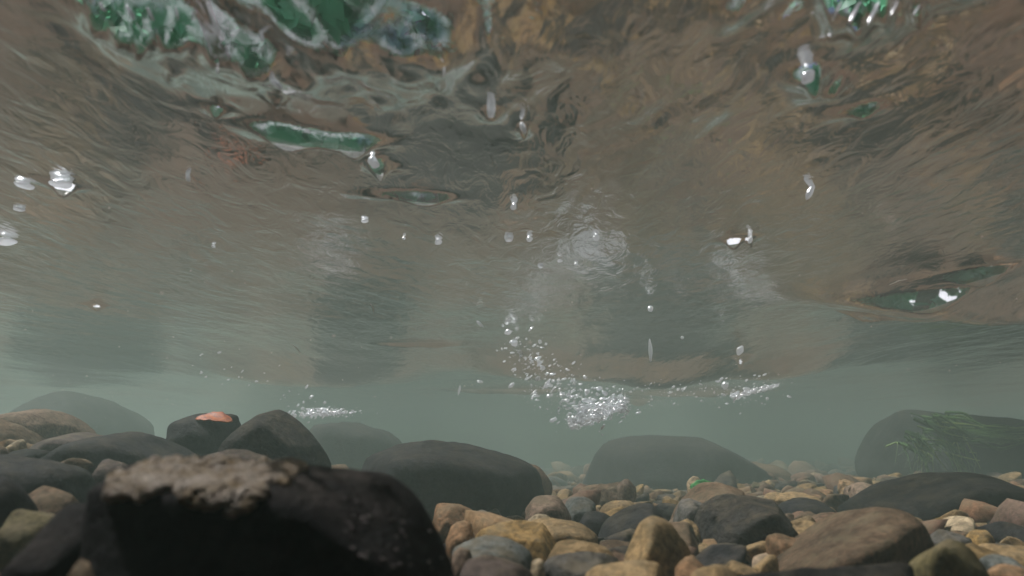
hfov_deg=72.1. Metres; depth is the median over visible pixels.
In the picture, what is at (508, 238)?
bubble
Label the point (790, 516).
pebble
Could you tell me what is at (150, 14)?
bubble
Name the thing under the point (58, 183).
bubble
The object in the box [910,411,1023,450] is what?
water weed
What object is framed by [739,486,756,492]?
pebble
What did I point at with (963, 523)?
pebble
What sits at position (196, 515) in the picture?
boulder
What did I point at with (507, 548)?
stone
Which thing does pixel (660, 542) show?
stone
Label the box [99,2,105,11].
bubble
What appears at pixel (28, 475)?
stone
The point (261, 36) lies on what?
bubble
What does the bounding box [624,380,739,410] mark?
air bubbles
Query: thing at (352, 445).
boulder
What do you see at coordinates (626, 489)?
stone
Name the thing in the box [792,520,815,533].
stone
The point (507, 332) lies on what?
bubble
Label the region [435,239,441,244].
bubble
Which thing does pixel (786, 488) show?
pebble
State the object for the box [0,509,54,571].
stone
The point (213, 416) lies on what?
leaf
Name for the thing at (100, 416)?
boulder
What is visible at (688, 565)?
pebble
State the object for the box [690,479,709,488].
leaf
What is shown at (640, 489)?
pebble
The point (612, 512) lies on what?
pebble
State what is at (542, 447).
bank
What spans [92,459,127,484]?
stone
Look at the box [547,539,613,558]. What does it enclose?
pebble
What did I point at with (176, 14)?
bubble
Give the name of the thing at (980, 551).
pebble
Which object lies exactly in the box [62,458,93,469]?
pebble
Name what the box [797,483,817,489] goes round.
pebble
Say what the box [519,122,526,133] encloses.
bubble
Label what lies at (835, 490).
pebble
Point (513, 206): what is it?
bubble
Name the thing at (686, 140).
water
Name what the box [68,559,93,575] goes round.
pebble
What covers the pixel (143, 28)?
tree
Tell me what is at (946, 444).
water weed
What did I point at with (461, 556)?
pebble
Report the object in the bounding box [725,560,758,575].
pebble
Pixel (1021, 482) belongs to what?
pebble
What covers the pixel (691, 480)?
pebble
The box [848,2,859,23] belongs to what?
bubble
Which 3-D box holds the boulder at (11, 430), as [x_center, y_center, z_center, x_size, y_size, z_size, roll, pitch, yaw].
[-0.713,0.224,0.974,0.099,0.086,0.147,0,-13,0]
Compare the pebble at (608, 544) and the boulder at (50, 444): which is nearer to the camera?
the pebble at (608, 544)
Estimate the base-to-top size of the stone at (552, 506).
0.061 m
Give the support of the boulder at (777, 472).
on the streambed
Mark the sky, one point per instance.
(942, 294)
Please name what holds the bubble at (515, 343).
on the water
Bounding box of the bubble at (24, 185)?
[14,181,34,189]
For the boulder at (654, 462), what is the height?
0.282 m
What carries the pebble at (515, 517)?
on the streambed
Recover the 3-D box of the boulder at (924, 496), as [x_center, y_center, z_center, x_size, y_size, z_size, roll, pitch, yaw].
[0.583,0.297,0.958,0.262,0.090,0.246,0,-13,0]
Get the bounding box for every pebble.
[0,446,8,453]
[5,439,26,452]
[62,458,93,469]
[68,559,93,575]
[331,464,348,467]
[446,520,473,562]
[452,547,471,575]
[488,508,501,515]
[507,515,524,519]
[528,514,548,520]
[531,558,544,575]
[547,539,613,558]
[556,489,572,499]
[599,500,633,512]
[600,540,629,548]
[604,528,634,541]
[605,506,623,515]
[608,546,627,553]
[634,501,652,504]
[636,484,643,494]
[648,489,672,494]
[649,490,665,500]
[655,503,676,520]
[662,499,678,504]
[671,521,698,554]
[673,490,685,495]
[675,555,704,575]
[687,476,699,492]
[695,543,746,565]
[697,543,708,554]
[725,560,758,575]
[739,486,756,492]
[744,492,759,496]
[745,541,765,564]
[752,482,760,487]
[752,555,779,572]
[764,492,780,501]
[765,480,774,486]
[774,483,790,490]
[781,485,793,492]
[785,487,804,491]
[785,513,793,520]
[790,516,815,524]
[793,511,815,519]
[797,480,811,485]
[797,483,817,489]
[811,494,823,500]
[819,489,833,494]
[822,494,849,509]
[833,485,838,493]
[888,473,903,476]
[930,529,971,545]
[941,509,968,516]
[943,516,975,532]
[950,530,967,535]
[965,543,999,558]
[998,472,1021,479]
[1000,536,1023,545]
[1015,480,1023,484]
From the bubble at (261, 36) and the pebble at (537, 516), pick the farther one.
the pebble at (537, 516)
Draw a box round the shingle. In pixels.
[0,439,1023,566]
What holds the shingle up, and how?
on the streambed
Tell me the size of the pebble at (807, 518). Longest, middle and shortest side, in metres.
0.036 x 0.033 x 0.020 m
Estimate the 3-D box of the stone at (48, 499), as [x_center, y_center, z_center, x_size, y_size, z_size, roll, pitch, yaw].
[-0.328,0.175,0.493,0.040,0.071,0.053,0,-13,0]
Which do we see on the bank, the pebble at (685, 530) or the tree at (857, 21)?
the tree at (857, 21)
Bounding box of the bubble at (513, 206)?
[510,203,515,209]
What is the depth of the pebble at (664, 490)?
1.89 m
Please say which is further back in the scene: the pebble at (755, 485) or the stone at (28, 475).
the pebble at (755, 485)
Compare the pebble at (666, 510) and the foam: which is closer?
the pebble at (666, 510)
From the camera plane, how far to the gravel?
0.78 m
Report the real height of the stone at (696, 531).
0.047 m
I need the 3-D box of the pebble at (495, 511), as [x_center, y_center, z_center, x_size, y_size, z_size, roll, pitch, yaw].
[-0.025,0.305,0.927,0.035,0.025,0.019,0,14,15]
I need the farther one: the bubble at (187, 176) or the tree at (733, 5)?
the tree at (733, 5)
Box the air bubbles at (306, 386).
[192,351,325,422]
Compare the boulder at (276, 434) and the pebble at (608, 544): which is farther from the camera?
the boulder at (276, 434)
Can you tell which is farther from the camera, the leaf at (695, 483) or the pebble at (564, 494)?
the pebble at (564, 494)
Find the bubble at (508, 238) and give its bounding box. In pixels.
[504,236,512,241]
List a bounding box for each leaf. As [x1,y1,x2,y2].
[195,411,232,422]
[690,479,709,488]
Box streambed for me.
[541,466,751,566]
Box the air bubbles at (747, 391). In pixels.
[661,373,790,413]
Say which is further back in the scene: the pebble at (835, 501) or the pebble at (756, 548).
the pebble at (835, 501)
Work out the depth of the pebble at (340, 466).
1.67 m
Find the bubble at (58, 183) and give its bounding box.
[48,179,71,188]
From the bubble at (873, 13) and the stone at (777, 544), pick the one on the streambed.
the stone at (777, 544)
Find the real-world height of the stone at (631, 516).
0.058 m
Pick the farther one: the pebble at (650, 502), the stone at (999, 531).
the pebble at (650, 502)
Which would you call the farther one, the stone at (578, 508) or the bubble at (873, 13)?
the stone at (578, 508)
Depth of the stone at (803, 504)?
0.91 m
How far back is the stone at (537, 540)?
0.56 m
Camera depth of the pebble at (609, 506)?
0.93 m
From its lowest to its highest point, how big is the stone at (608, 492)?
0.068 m
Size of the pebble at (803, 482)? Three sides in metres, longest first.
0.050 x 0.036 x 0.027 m
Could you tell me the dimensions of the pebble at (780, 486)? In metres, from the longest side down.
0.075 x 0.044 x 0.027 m
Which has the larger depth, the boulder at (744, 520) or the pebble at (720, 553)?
the boulder at (744, 520)
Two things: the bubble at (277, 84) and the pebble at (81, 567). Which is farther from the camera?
the bubble at (277, 84)
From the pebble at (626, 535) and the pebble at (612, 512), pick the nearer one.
the pebble at (626, 535)
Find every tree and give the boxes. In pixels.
[75,0,306,145]
[86,0,274,73]
[192,0,536,202]
[494,0,836,115]
[799,63,1007,310]
[833,0,916,29]
[839,0,932,26]
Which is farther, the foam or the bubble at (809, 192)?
the foam
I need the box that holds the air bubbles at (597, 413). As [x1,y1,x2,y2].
[496,325,640,435]
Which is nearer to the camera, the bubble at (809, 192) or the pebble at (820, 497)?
the bubble at (809, 192)
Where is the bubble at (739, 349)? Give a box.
[736,345,743,354]
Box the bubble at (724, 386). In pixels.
[721,381,727,389]
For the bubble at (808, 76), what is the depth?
0.43 m
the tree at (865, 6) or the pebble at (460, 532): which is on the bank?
the tree at (865, 6)
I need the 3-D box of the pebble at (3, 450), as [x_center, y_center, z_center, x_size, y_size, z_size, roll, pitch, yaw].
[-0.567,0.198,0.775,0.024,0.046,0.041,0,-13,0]
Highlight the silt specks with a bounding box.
[0,188,1016,427]
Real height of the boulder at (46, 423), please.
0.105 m
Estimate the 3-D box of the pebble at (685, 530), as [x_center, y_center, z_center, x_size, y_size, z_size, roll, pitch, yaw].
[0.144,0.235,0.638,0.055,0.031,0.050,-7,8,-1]
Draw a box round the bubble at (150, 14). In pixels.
[147,7,154,20]
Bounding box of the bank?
[154,426,870,467]
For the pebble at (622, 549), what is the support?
on the streambed
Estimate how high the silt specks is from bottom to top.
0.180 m
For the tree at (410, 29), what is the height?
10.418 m
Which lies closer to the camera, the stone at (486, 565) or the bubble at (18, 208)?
the stone at (486, 565)
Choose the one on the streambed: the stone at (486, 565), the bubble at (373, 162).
the stone at (486, 565)
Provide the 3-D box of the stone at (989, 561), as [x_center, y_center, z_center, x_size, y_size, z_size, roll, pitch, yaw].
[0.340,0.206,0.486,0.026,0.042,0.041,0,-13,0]
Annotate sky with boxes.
[55,0,960,362]
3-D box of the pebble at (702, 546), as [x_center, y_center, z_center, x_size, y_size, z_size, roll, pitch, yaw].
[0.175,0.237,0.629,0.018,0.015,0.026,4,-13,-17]
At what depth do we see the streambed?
2.79 m
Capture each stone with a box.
[0,454,95,502]
[0,476,37,527]
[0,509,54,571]
[8,449,48,458]
[28,486,78,513]
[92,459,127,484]
[205,449,272,462]
[433,503,471,542]
[452,535,531,571]
[460,555,532,575]
[474,520,556,562]
[525,495,571,520]
[531,517,597,543]
[544,551,618,575]
[565,497,595,522]
[578,482,636,505]
[580,511,609,536]
[585,560,666,575]
[598,503,667,537]
[617,479,635,502]
[624,516,691,575]
[670,482,744,519]
[673,498,701,521]
[680,519,700,542]
[691,564,736,575]
[742,561,914,575]
[765,533,795,556]
[774,491,821,504]
[777,507,934,570]
[778,497,834,513]
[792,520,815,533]
[811,512,837,521]
[843,482,870,497]
[909,539,989,575]
[965,529,995,544]
[977,521,1023,542]
[978,543,1023,566]
[979,554,1023,570]
[987,564,1023,575]
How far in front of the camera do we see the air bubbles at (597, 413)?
1.32 m
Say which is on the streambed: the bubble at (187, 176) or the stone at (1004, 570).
the stone at (1004, 570)
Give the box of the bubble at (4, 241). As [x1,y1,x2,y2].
[0,237,17,245]
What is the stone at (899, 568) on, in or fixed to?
on the streambed
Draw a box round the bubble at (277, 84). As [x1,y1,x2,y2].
[270,78,282,89]
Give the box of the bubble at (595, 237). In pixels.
[592,234,599,240]
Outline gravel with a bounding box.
[444,481,979,562]
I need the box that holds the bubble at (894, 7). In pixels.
[890,1,897,15]
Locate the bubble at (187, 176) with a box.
[185,174,190,181]
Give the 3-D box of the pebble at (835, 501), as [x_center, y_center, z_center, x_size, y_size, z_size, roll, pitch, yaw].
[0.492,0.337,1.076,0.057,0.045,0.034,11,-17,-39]
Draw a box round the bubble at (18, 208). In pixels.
[13,206,25,211]
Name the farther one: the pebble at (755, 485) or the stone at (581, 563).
the pebble at (755, 485)
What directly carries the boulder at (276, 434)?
on the streambed
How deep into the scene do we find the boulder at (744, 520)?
0.64 m
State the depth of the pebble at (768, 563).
0.51 m
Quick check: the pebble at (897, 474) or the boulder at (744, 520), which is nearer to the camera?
the boulder at (744, 520)
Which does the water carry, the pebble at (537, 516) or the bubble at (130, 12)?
the bubble at (130, 12)
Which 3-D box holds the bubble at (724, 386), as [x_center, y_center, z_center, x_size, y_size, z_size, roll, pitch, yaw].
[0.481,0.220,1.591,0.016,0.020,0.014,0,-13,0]
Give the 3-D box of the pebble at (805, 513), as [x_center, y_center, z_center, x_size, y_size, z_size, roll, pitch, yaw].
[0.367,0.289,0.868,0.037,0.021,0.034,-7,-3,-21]
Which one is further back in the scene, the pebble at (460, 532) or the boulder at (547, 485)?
the boulder at (547, 485)
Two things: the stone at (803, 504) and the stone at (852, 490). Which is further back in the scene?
the stone at (852, 490)
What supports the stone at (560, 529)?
on the streambed
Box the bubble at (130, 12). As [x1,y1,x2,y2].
[125,4,134,19]
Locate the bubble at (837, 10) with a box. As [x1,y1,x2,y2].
[832,2,841,20]
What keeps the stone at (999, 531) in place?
on the streambed
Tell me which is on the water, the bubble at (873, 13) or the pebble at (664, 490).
the bubble at (873, 13)
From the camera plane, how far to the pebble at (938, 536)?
0.62 m
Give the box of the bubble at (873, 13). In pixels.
[867,2,879,25]
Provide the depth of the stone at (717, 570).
0.39 m
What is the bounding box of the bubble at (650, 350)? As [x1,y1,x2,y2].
[648,339,652,361]
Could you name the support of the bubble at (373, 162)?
on the water
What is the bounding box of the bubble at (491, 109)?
[487,105,495,117]
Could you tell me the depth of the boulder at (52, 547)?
0.27 m
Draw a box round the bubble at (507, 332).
[504,329,510,334]
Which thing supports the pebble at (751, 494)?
on the streambed
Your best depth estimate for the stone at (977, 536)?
0.66 m
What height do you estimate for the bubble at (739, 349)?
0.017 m
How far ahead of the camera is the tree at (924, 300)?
13.19 m
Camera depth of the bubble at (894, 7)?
0.37 m
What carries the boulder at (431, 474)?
on the streambed
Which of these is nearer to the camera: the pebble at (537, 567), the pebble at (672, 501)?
the pebble at (537, 567)
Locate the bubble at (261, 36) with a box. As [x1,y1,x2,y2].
[259,31,263,41]
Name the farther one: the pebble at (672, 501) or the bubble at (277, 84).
the pebble at (672, 501)
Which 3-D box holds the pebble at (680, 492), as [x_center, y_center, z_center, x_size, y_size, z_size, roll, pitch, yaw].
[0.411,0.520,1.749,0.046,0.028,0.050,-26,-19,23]
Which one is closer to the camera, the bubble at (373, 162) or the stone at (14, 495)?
the stone at (14, 495)
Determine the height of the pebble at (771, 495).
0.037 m
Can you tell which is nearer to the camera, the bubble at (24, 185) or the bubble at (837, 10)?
the bubble at (837, 10)
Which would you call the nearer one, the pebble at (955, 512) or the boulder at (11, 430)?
the pebble at (955, 512)
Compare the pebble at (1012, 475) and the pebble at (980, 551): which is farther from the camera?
the pebble at (1012, 475)
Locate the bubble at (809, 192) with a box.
[805,186,814,199]
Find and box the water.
[0,0,1023,426]
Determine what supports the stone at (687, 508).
on the streambed
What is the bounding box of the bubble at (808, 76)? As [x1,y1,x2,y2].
[801,69,814,83]
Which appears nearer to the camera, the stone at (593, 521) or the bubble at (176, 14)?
the bubble at (176, 14)
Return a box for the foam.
[288,406,361,418]
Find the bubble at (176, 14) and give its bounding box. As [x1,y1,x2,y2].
[175,7,178,19]
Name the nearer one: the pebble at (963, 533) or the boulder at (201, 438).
the pebble at (963, 533)
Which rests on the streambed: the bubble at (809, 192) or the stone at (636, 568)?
the stone at (636, 568)
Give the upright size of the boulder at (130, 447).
0.071 m
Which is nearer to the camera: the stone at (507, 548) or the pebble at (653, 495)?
the stone at (507, 548)
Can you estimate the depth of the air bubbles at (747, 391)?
1.37 m
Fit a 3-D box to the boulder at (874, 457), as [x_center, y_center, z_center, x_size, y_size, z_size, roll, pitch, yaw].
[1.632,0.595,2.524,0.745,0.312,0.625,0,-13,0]
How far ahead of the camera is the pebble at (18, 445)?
0.80 m
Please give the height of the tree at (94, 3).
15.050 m
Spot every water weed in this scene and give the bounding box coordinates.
[885,430,946,473]
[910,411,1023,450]
[922,422,980,472]
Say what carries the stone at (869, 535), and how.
on the streambed
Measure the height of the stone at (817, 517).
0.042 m
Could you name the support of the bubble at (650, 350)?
on the water
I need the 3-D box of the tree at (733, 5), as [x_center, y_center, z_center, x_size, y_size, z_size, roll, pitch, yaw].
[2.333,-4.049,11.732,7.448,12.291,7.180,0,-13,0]
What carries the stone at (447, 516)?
on the streambed
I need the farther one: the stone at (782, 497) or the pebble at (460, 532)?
the stone at (782, 497)
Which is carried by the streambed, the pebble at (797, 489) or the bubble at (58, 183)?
the pebble at (797, 489)
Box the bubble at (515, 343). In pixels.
[511,340,517,346]
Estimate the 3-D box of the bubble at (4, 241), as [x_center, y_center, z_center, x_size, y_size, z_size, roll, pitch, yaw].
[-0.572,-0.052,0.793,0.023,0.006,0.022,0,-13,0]
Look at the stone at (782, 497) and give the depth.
1.09 m
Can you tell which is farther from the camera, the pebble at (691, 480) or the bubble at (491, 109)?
the pebble at (691, 480)
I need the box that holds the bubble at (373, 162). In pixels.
[368,156,379,168]
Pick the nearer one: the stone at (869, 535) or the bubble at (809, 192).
the stone at (869, 535)
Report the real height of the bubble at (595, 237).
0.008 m
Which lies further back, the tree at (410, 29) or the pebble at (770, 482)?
the tree at (410, 29)
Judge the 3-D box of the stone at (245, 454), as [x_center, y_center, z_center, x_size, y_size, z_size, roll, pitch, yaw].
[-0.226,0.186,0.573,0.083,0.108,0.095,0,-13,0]
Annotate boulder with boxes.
[0,409,95,438]
[0,419,44,444]
[0,502,85,575]
[8,391,154,435]
[29,432,103,451]
[40,431,199,473]
[79,454,454,575]
[166,413,240,456]
[217,410,331,466]
[309,422,401,469]
[361,440,544,520]
[529,463,552,494]
[583,435,778,490]
[694,493,798,563]
[750,461,791,480]
[836,472,1023,520]
[854,410,1023,478]
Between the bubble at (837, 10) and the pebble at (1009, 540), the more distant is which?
the pebble at (1009, 540)
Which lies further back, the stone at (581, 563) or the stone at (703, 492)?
the stone at (703, 492)
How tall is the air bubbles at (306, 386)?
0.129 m
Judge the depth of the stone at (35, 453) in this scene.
0.75 m
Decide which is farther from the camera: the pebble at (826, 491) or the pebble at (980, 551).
the pebble at (826, 491)
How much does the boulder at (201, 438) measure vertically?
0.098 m
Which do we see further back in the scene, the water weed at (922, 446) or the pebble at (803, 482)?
the water weed at (922, 446)
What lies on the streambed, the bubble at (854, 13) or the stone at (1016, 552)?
the stone at (1016, 552)
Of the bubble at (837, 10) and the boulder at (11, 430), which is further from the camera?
the boulder at (11, 430)
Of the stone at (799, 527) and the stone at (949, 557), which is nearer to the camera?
the stone at (949, 557)

